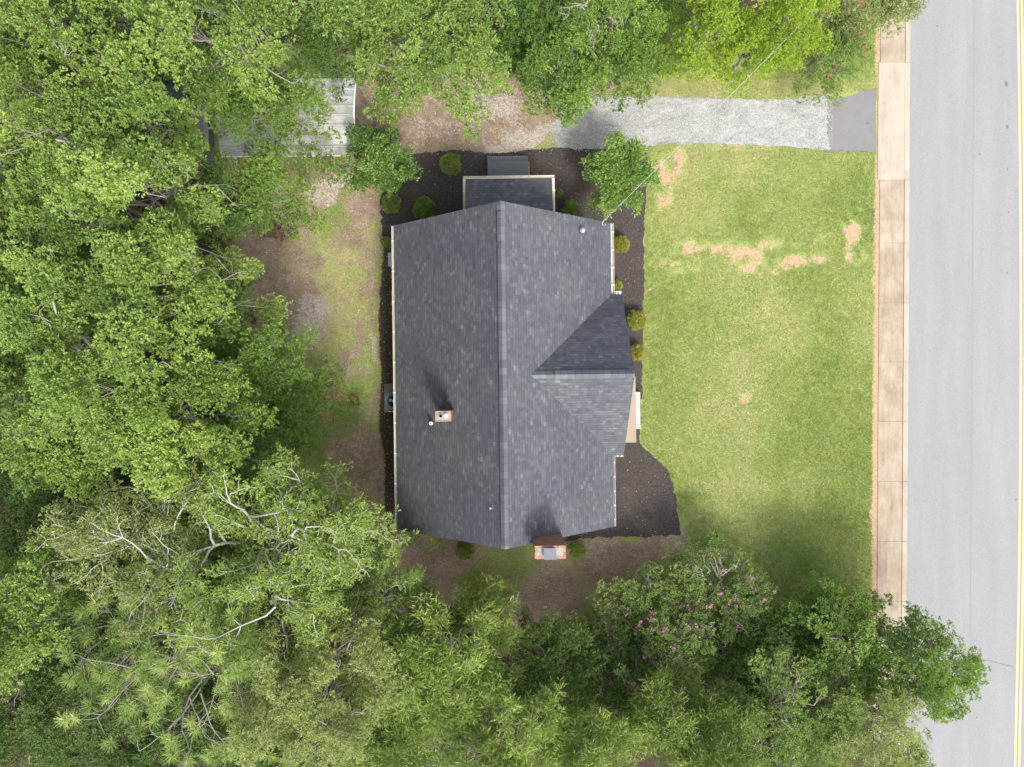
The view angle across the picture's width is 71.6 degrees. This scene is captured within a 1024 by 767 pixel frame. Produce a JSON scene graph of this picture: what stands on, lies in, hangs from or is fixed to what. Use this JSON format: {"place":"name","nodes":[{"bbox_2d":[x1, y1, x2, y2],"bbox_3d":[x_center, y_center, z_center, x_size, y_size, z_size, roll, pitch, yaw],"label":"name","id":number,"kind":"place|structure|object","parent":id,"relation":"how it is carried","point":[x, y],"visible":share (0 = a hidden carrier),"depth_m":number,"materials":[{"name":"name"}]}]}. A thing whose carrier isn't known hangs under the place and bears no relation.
{"place":"outdoors","nodes":[
{"label":"outdoors","id":0,"kind":"place"},
{"bbox_2d":[0,0,906,766],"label":"ground","id":1,"kind":"structure","parent":0,"point":[370,458],"depth_m":35.00,"materials":[{"name":"green plant"}]},
{"bbox_2d":[0,431,78,564],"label":"maple tree","id":2,"kind":"object","parent":1,"relation":"on","point":[9,530],"visible":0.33,"depth_m":27.61,"materials":[{"name":"green plant"}]},
{"bbox_2d":[0,603,91,720],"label":"understory bush","id":3,"kind":"object","parent":1,"relation":"on","point":[38,674],"visible":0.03,"depth_m":31.90,"materials":[{"name":"green plant"}]},
{"bbox_2d":[0,526,92,694],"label":"oak tree","id":4,"kind":"object","parent":1,"relation":"on","point":[13,575],"visible":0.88,"depth_m":23.53,"materials":[{"name":"green plant"}]},
{"bbox_2d":[0,312,108,476],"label":"oak tree","id":5,"kind":"object","parent":1,"relation":"on","point":[7,394],"visible":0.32,"depth_m":23.43,"materials":[{"name":"green plant"}]},
{"bbox_2d":[0,514,120,657],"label":"understory bush","id":6,"kind":"object","parent":1,"relation":"on","point":[5,601],"visible":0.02,"depth_m":31.63,"materials":[{"name":"green plant"}]},
{"bbox_2d":[0,205,122,364],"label":"oak tree","id":7,"kind":"object","parent":1,"relation":"on","point":[11,253],"visible":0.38,"depth_m":22.00,"materials":[{"name":"green plant"}]},
{"bbox_2d":[6,413,120,509],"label":"oak tree","id":8,"kind":"object","parent":1,"relation":"on","point":[44,463],"visible":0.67,"depth_m":24.50,"materials":[{"name":"green plant"}]},
{"bbox_2d":[0,642,129,766],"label":"maple tree","id":9,"kind":"object","parent":1,"relation":"on","point":[40,702],"visible":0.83,"depth_m":27.91,"materials":[{"name":"green plant"}]},
{"bbox_2d":[0,109,148,264],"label":"oak tree","id":10,"kind":"object","parent":1,"relation":"on","point":[4,206],"visible":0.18,"depth_m":23.36,"materials":[{"name":"green plant"}]},
{"bbox_2d":[5,421,183,574],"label":"maple tree","id":11,"kind":"object","parent":1,"relation":"on","point":[48,497],"visible":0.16,"depth_m":27.10,"materials":[{"name":"green plant"}]},
{"bbox_2d":[0,0,205,170],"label":"oak tree","id":12,"kind":"object","parent":1,"relation":"on","point":[13,37],"visible":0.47,"depth_m":21.88,"materials":[{"name":"green plant"}]},
{"bbox_2d":[0,3,211,235],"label":"oak tree","id":13,"kind":"object","parent":1,"relation":"on","point":[60,100],"visible":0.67,"depth_m":21.60,"materials":[{"name":"green plant"}]},
{"bbox_2d":[15,647,197,766],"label":"understory bush","id":14,"kind":"object","parent":1,"relation":"on","point":[103,758],"visible":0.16,"depth_m":31.71,"materials":[{"name":"green plant"}]},
{"bbox_2d":[22,513,220,749],"bbox_3d":[-15.889,9.896,30.719,7.790,8.829,8.859,31,90,0],"label":"maple tree","id":15,"kind":"object","parent":1,"relation":"on","point":[65,621],"visible":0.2,"depth_m":27.83,"materials":[{"name":"green plant"}]},
{"bbox_2d":[37,0,210,80],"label":"oak tree","id":16,"kind":"object","parent":1,"relation":"on","point":[116,11],"visible":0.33,"depth_m":23.67,"materials":[{"name":"green plant"}]},
{"bbox_2d":[0,244,266,463],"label":"oak tree","id":17,"kind":"object","parent":1,"relation":"on","point":[56,356],"visible":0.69,"depth_m":20.96,"materials":[{"name":"green plant"}]},
{"bbox_2d":[53,531,216,711],"bbox_3d":[-13.065,8.375,29.136,5.456,11.839,6.091,0,90,0],"label":"pine tree","id":18,"kind":"object","parent":1,"relation":"on","point":[84,668],"visible":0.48,"depth_m":24.76,"materials":[{"name":"green plant"}]},
{"bbox_2d":[16,449,262,657],"bbox_3d":[-13.482,4.834,28.626,7.181,12.933,6.937,19,90,0],"label":"pale limbed tree","id":19,"kind":"object","parent":1,"relation":"on","point":[81,540],"visible":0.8,"depth_m":23.73,"materials":[{"name":"green plant"}]},
{"bbox_2d":[21,106,270,299],"bbox_3d":[-12.506,-6.226,27.172,6.640,15.870,5.937,31,90,0],"label":"oak tree","id":20,"kind":"object","parent":1,"relation":"on","point":[110,190],"visible":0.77,"depth_m":21.64,"materials":[{"name":"green plant"}]},
{"bbox_2d":[94,64,214,177],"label":"outbuilding","id":21,"kind":"structure","parent":1,"relation":"on","point":[169,85],"depth_m":31.65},
{"bbox_2d":[106,7,217,124],"bbox_3d":[-15.907,-14.486,32.992,5.892,4.242,6.316,0,90,0],"label":"understory bush","id":22,"kind":"object","parent":1,"relation":"on","point":[162,75],"visible":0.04,"depth_m":31.56,"materials":[{"name":"green plant"}]},
{"bbox_2d":[64,331,279,502],"bbox_3d":[-11.445,1.422,27.694,5.722,14.845,6.097,28,90,0],"label":"oak tree","id":23,"kind":"object","parent":1,"relation":"on","point":[146,448],"visible":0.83,"depth_m":22.78,"materials":[{"name":"green plant"}]},
{"bbox_2d":[63,207,293,356],"bbox_3d":[-11.496,-3.337,27.740,5.791,14.722,5.236,0,90,0],"label":"oak tree","id":24,"kind":"object","parent":1,"relation":"on","point":[131,274],"visible":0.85,"depth_m":21.92,"materials":[{"name":"green plant"}]},
{"bbox_2d":[54,554,309,766],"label":"pine tree","id":25,"kind":"object","parent":1,"relation":"on","point":[178,660],"visible":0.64,"depth_m":23.44,"materials":[{"name":"green plant"}]},
{"bbox_2d":[123,655,277,766],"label":"understory bush","id":26,"kind":"object","parent":1,"relation":"on","point":[148,753],"visible":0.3,"depth_m":31.47,"materials":[{"name":"green plant"}]},
{"bbox_2d":[124,482,282,644],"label":"maple tree","id":27,"kind":"object","parent":1,"relation":"on","point":[212,557],"visible":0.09,"depth_m":28.77,"materials":[{"name":"green plant"}]},
{"bbox_2d":[189,90,222,164],"bbox_3d":[-14.324,-12.024,33.631,0.903,2.738,2.738,0,90,0],"label":"lean to","id":28,"kind":"object","parent":1,"relation":"on","point":[202,125],"visible":0.27,"depth_m":32.41,"materials":[{"name":"white metal"}]},
{"bbox_2d":[154,247,260,363],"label":"maple tree","id":29,"kind":"object","parent":1,"relation":"on","point":[218,338],"visible":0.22,"depth_m":27.27,"materials":[{"name":"green plant"}]},
{"bbox_2d":[156,343,271,465],"bbox_3d":[-13.992,1.131,32.973,6.724,4.233,6.075,0,90,0],"label":"understory bush","id":30,"kind":"object","parent":1,"relation":"on","point":[187,408],"visible":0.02,"depth_m":31.84,"materials":[{"name":"green plant"}]},
{"bbox_2d":[168,33,266,140],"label":"maple tree","id":31,"kind":"object","parent":1,"relation":"on","point":[184,79],"visible":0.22,"depth_m":26.03,"materials":[{"name":"green plant"}]},
{"bbox_2d":[161,145,282,251],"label":"maple tree","id":32,"kind":"object","parent":1,"relation":"on","point":[213,173],"visible":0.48,"depth_m":27.21,"materials":[{"name":"green plant"}]},
{"bbox_2d":[118,0,336,127],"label":"oak tree","id":33,"kind":"object","parent":1,"relation":"on","point":[241,14],"visible":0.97,"depth_m":22.14,"materials":[{"name":"green plant"}]},
{"bbox_2d":[192,671,312,766],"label":"maple tree","id":34,"kind":"object","parent":1,"relation":"on","point":[223,729],"visible":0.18,"depth_m":29.70,"materials":[{"name":"green plant"}]},
{"bbox_2d":[185,377,321,495],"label":"maple tree","id":35,"kind":"object","parent":1,"relation":"on","point":[282,441],"visible":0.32,"depth_m":27.38,"materials":[{"name":"green plant"}]},
{"bbox_2d":[164,533,348,683],"bbox_3d":[-8.950,8.049,28.688,5.656,12.798,6.206,19,90,0],"label":"pale limbed tree","id":36,"kind":"object","parent":1,"relation":"on","point":[267,606],"visible":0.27,"depth_m":24.64,"materials":[{"name":"green plant"}]},
{"bbox_2d":[213,307,333,418],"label":"maple tree","id":37,"kind":"object","parent":1,"relation":"on","point":[254,349],"visible":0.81,"depth_m":27.32,"materials":[{"name":"green plant"}]},
{"bbox_2d":[208,37,347,194],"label":"maple tree","id":38,"kind":"object","parent":1,"relation":"on","point":[238,104],"visible":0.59,"depth_m":27.60,"materials":[{"name":"green plant"}]},
{"bbox_2d":[233,146,326,239],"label":"maple tree","id":39,"kind":"object","parent":1,"relation":"on","point":[265,181],"visible":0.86,"depth_m":28.60,"materials":[{"name":"green plant"}]},
{"bbox_2d":[146,442,419,695],"bbox_3d":[-8.369,5.413,28.009,8.029,14.159,7.609,39,90,0],"label":"pale limbed tree","id":40,"kind":"object","parent":1,"relation":"on","point":[293,508],"visible":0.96,"depth_m":23.40,"materials":[{"name":"green plant"}]},
{"bbox_2d":[216,78,366,172],"bbox_3d":[-10.157,-12.090,33.377,6.208,3.246,3.538,-1,90,0],"label":"metal carport","id":41,"kind":"object","parent":1,"relation":"on","point":[342,117],"visible":0.35,"depth_m":32.03,"materials":[{"name":"white paint"}]},
{"bbox_2d":[250,368,332,457],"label":"maple tree","id":42,"kind":"object","parent":1,"relation":"on","point":[282,401],"visible":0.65,"depth_m":28.45,"materials":[{"name":"green plant"}]},
{"bbox_2d":[217,561,414,766],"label":"cedar tree","id":43,"kind":"object","parent":1,"relation":"on","point":[287,703],"visible":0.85,"depth_m":24.03,"materials":[{"name":"green plant"}]},
{"bbox_2d":[271,7,368,103],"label":"maple tree","id":44,"kind":"object","parent":1,"relation":"on","point":[308,51],"visible":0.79,"depth_m":28.45,"materials":[{"name":"green plant"}]},
{"bbox_2d":[302,355,357,423],"bbox_3d":[-8.476,0.248,33.447,2.838,3.239,2.725,-39,90,0],"label":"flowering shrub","id":45,"kind":"object","parent":1,"relation":"on","point":[333,387],"visible":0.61,"depth_m":32.45,"materials":[{"name":"green plant"}]},
{"bbox_2d":[279,662,395,766],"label":"understory bush","id":46,"kind":"object","parent":1,"relation":"on","point":[343,695],"visible":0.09,"depth_m":32.26,"materials":[{"name":"green plant"}]},
{"bbox_2d":[306,0,408,87],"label":"ash tree","id":47,"kind":"object","parent":1,"relation":"on","point":[351,8],"visible":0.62,"depth_m":25.44,"materials":[{"name":"green plant"}]},
{"bbox_2d":[318,527,438,654],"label":"cedar tree","id":48,"kind":"object","parent":1,"relation":"on","point":[407,579],"visible":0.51,"depth_m":27.48,"materials":[{"name":"green plant"}]},
{"bbox_2d":[337,122,423,197],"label":"ornamental tree","id":49,"kind":"object","parent":1,"relation":"on","point":[380,153],"visible":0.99,"depth_m":31.16,"materials":[{"name":"green plant"}]},
{"bbox_2d":[335,666,455,766],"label":"willow tree","id":50,"kind":"object","parent":1,"relation":"on","point":[388,745],"visible":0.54,"depth_m":27.39,"materials":[{"name":"green plant"}]},
{"bbox_2d":[341,0,516,140],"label":"ash tree","id":51,"kind":"object","parent":1,"relation":"on","point":[431,54],"visible":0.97,"depth_m":25.74,"materials":[{"name":"green plant"}]},
{"bbox_2d":[373,642,499,766],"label":"laurel tree","id":52,"kind":"object","parent":1,"relation":"on","point":[457,736],"visible":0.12,"depth_m":30.48,"materials":[{"name":"green plant"}]},
{"bbox_2d":[366,577,514,747],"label":"willow tree","id":53,"kind":"object","parent":1,"relation":"on","point":[423,663],"visible":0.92,"depth_m":26.84,"materials":[{"name":"green plant"}]},
{"bbox_2d":[12,2,870,762],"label":"fallen leaves","id":54,"kind":"object","parent":1,"relation":"on","point":[388,304],"visible":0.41,"depth_m":34.97,"materials":[{"name":"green plant"}]},
{"bbox_2d":[455,541,475,560],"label":"shrub","id":55,"kind":"object","parent":1,"relation":"on","point":[468,551],"visible":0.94,"depth_m":34.48,"materials":[{"name":"green plant"}]},
{"bbox_2d":[439,565,524,663],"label":"willow tree","id":56,"kind":"object","parent":1,"relation":"on","point":[501,641],"visible":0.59,"depth_m":29.64,"materials":[{"name":"green plant"}]},
{"bbox_2d":[429,658,579,766],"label":"willow tree","id":57,"kind":"object","parent":1,"relation":"on","point":[528,742],"visible":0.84,"depth_m":27.13,"materials":[{"name":"green plant"}]},
{"bbox_2d":[480,0,574,63],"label":"ash tree","id":58,"kind":"object","parent":1,"relation":"on","point":[522,7],"visible":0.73,"depth_m":27.34,"materials":[{"name":"green plant"}]},
{"bbox_2d":[380,146,680,541],"bbox_3d":[0.899,-1.962,34.994,14.864,0.001,19.533,0,90,0],"label":"mulch bed","id":59,"kind":"object","parent":1,"relation":"on","point":[647,481],"visible":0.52,"depth_m":34.99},
{"bbox_2d":[381,193,401,213],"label":"shrub","id":60,"kind":"object","parent":59,"relation":"on","point":[393,209],"visible":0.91,"depth_m":34.26,"materials":[{"name":"green plant"}]},
{"bbox_2d":[412,196,434,218],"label":"shrub","id":61,"kind":"object","parent":59,"relation":"on","point":[420,202],"visible":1,"depth_m":34.32,"materials":[{"name":"green plant"}]},
{"bbox_2d":[439,152,461,175],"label":"shrub","id":62,"kind":"object","parent":59,"relation":"on","point":[446,166],"visible":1,"depth_m":34.18,"materials":[{"name":"green plant"}]},
{"bbox_2d":[391,156,640,559],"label":"brick house","id":63,"kind":"structure","parent":59,"relation":"on","point":[517,416],"depth_m":29.52,"materials":[{"name":"grey"}]},
{"bbox_2d":[578,129,662,219],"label":"camellia tree","id":64,"kind":"object","parent":59,"relation":"on","point":[619,163],"visible":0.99,"depth_m":32.16,"materials":[{"name":"green plant"}]},
{"bbox_2d":[614,235,629,252],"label":"shrub","id":65,"kind":"object","parent":59,"relation":"on","point":[622,243],"visible":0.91,"depth_m":34.39,"materials":[{"name":"yellow plant"}]},
{"bbox_2d":[626,309,647,330],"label":"shrub","id":66,"kind":"object","parent":59,"relation":"on","point":[632,318],"visible":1,"depth_m":34.37,"materials":[{"name":"yellow plant"}]},
{"bbox_2d":[485,605,608,728],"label":"laurel tree","id":67,"kind":"object","parent":1,"relation":"on","point":[542,665],"visible":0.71,"depth_m":30.21,"materials":[{"name":"green plant"}]},
{"bbox_2d":[493,0,611,128],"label":"ash tree","id":68,"kind":"object","parent":1,"relation":"on","point":[529,66],"visible":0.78,"depth_m":28.19,"materials":[{"name":"green plant"}]},
{"bbox_2d":[492,0,621,104],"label":"understory bush","id":69,"kind":"object","parent":1,"relation":"on","point":[600,18],"visible":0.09,"depth_m":32.46,"materials":[{"name":"green plant"}]},
{"bbox_2d":[521,661,625,766],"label":"understory bush","id":70,"kind":"object","parent":1,"relation":"on","point":[568,700],"visible":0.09,"depth_m":32.55,"materials":[{"name":"green plant"}]},
{"bbox_2d":[567,539,585,558],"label":"shrub","id":71,"kind":"object","parent":1,"relation":"on","point":[576,548],"visible":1,"depth_m":34.46,"materials":[{"name":"green plant"}]},
{"bbox_2d":[541,692,647,766],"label":"willow tree","id":72,"kind":"object","parent":1,"relation":"on","point":[595,752],"visible":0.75,"depth_m":27.99,"materials":[{"name":"green plant"}]},
{"bbox_2d":[545,0,656,92],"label":"ash tree","id":73,"kind":"object","parent":1,"relation":"on","point":[589,7],"visible":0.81,"depth_m":26.82,"materials":[{"name":"green plant"}]},
{"bbox_2d":[561,617,664,739],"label":"laurel tree","id":74,"kind":"object","parent":1,"relation":"on","point":[612,677],"visible":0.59,"depth_m":31.14,"materials":[{"name":"green plant"}]},
{"bbox_2d":[592,0,671,112],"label":"ash tree","id":75,"kind":"object","parent":1,"relation":"on","point":[631,68],"visible":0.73,"depth_m":28.35,"materials":[{"name":"green plant"}]},
{"bbox_2d":[574,561,693,682],"bbox_3d":[5.786,10.796,33.283,5.506,3.650,4.942,-24,90,0],"label":"crape myrtle","id":76,"kind":"object","parent":1,"relation":"on","point":[628,599],"visible":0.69,"depth_m":32.10,"materials":[{"name":"green plant"}]},
{"bbox_2d":[607,0,709,99],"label":"understory bush","id":77,"kind":"object","parent":1,"relation":"on","point":[665,3],"visible":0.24,"depth_m":32.60,"materials":[{"name":"green plant"}]},
{"bbox_2d":[614,655,722,766],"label":"willow tree","id":78,"kind":"object","parent":1,"relation":"on","point":[660,706],"visible":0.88,"depth_m":28.97,"materials":[{"name":"green plant"}]},
{"bbox_2d":[624,590,717,697],"bbox_3d":[7.074,11.832,32.646,4.635,4.867,4.172,23,90,0],"label":"crape myrtle","id":79,"kind":"object","parent":1,"relation":"on","point":[667,637],"visible":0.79,"depth_m":31.19,"materials":[{"name":"green plant"}]},
{"bbox_2d":[647,0,758,85],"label":"lime tree","id":80,"kind":"object","parent":1,"relation":"on","point":[708,20],"visible":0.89,"depth_m":28.80,"materials":[{"name":"green plant"}]},
{"bbox_2d":[659,677,769,766],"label":"willow tree","id":81,"kind":"object","parent":1,"relation":"on","point":[714,754],"visible":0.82,"depth_m":28.69,"materials":[{"name":"green plant"}]},
{"bbox_2d":[650,525,781,658],"bbox_3d":[9.202,9.851,33.282,5.611,3.601,6.299,-39,90,0],"label":"crape myrtle","id":82,"kind":"object","parent":1,"relation":"on","point":[716,594],"visible":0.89,"depth_m":32.28,"materials":[{"name":"green plant"}]},
{"bbox_2d":[684,581,797,704],"bbox_3d":[10.762,12.521,33.580,5.407,3.007,5.495,-38,90,0],"label":"understory bush","id":83,"kind":"object","parent":1,"relation":"on","point":[726,663],"visible":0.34,"depth_m":32.61,"materials":[{"name":"green plant"}]},
{"bbox_2d":[707,2,800,96],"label":"lime tree","id":84,"kind":"object","parent":1,"relation":"on","point":[745,40],"visible":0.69,"depth_m":29.14,"materials":[{"name":"green plant"}]},
{"bbox_2d":[697,618,870,766],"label":"locust tree","id":85,"kind":"object","parent":1,"relation":"on","point":[787,757],"visible":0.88,"depth_m":29.88,"materials":[{"name":"green plant"}]},
{"bbox_2d":[729,0,840,74],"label":"lime tree","id":86,"kind":"object","parent":1,"relation":"on","point":[799,9],"visible":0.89,"depth_m":28.20,"materials":[{"name":"green plant"}]},
{"bbox_2d":[732,594,844,700],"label":"elm tree","id":87,"kind":"object","parent":1,"relation":"on","point":[777,617],"visible":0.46,"depth_m":32.09,"materials":[{"name":"green plant"}]},
{"bbox_2d":[719,656,861,766],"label":"understory bush","id":88,"kind":"object","parent":1,"relation":"on","point":[759,696],"visible":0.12,"depth_m":32.48,"materials":[{"name":"green plant"}]},
{"bbox_2d":[775,6,876,106],"bbox_3d":[14.403,-15.313,33.376,4.339,3.446,4.423,32,90,0],"label":"flowering bush","id":89,"kind":"object","parent":1,"relation":"on","point":[821,59],"visible":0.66,"depth_m":32.51,"materials":[{"name":"green plant"}]},
{"bbox_2d":[782,566,869,649],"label":"elm tree","id":90,"kind":"object","parent":1,"relation":"on","point":[825,594],"visible":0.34,"depth_m":32.64,"materials":[{"name":"green plant"}]},
{"bbox_2d":[800,0,896,60],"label":"flowering bush","id":91,"kind":"object","parent":1,"relation":"on","point":[865,6],"visible":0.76,"depth_m":31.71,"materials":[{"name":"green plant"}]},
{"bbox_2d":[780,570,926,720],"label":"elm tree","id":92,"kind":"object","parent":1,"relation":"on","point":[864,608],"visible":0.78,"depth_m":30.55,"materials":[{"name":"green plant"}]},
{"bbox_2d":[776,674,931,766],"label":"locust tree","id":93,"kind":"object","parent":1,"relation":"on","point":[886,707],"visible":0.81,"depth_m":29.14,"materials":[{"name":"green plant"}]},
{"bbox_2d":[865,0,930,34],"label":"roadside tree","id":94,"kind":"object","parent":1,"relation":"on","point":[895,10],"visible":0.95,"depth_m":31.41,"materials":[{"name":"green plant"}]},
{"bbox_2d":[869,732,935,766],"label":"locust tree","id":95,"kind":"object","parent":1,"relation":"on","point":[917,759],"visible":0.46,"depth_m":30.29,"materials":[{"name":"green plant"}]},
{"bbox_2d":[901,1,910,754],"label":"curb","id":96,"kind":"structure","parent":1,"relation":"on","point":[906,307],"depth_m":34.96,"materials":[{"name":"concrete"}]},
{"bbox_2d":[844,600,990,726],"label":"elm tree","id":97,"kind":"object","parent":1,"relation":"on","point":[936,691],"visible":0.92,"depth_m":29.35,"materials":[{"name":"green plant"}]},
{"bbox_2d":[280,29,878,629],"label":"lawn grass","id":98,"kind":"structure","parent":0,"point":[770,333],"depth_m":34.98,"materials":[{"name":"green plant"}]},
{"bbox_2d":[441,87,832,153],"bbox_3d":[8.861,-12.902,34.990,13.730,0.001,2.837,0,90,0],"label":"gravel driveway","id":99,"kind":"structure","parent":0,"point":[720,122],"depth_m":34.99,"materials":[{"name":"grey gravel"}]},
{"bbox_2d":[824,89,876,152],"bbox_3d":[16.684,-12.960,34.994,2.599,0.001,3.213,0,90,0],"label":"asphalt driveway apron","id":100,"kind":"object","parent":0,"point":[851,129],"visible":0.96,"depth_m":34.99,"materials":[{"name":"grey asphalt"}]},
{"bbox_2d":[876,0,904,764],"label":"sidewalk","id":101,"kind":"structure","parent":0,"point":[891,93],"depth_m":34.98,"materials":[{"name":"concrete"}]},
{"bbox_2d":[906,0,1023,766],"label":"road","id":102,"kind":"structure","parent":0,"point":[958,397],"depth_m":35.11,"materials":[{"name":"grey asphalt"}]},
{"bbox_2d":[970,0,974,694],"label":"road seam","id":103,"kind":"object","parent":102,"relation":"on","point":[972,336],"visible":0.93,"depth_m":35.10,"materials":[{"name":"black asphalt"}]},
{"bbox_2d":[1014,0,1021,766],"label":"road marking","id":104,"kind":"object","parent":102,"relation":"on","point":[1020,397],"visible":1,"depth_m":35.10,"materials":[{"name":"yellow paint"}]},
{"bbox_2d":[1018,0,1023,766],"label":"road marking","id":105,"kind":"object","parent":102,"relation":"on","point":[1022,592],"visible":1,"depth_m":35.10,"materials":[{"name":"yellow paint"}]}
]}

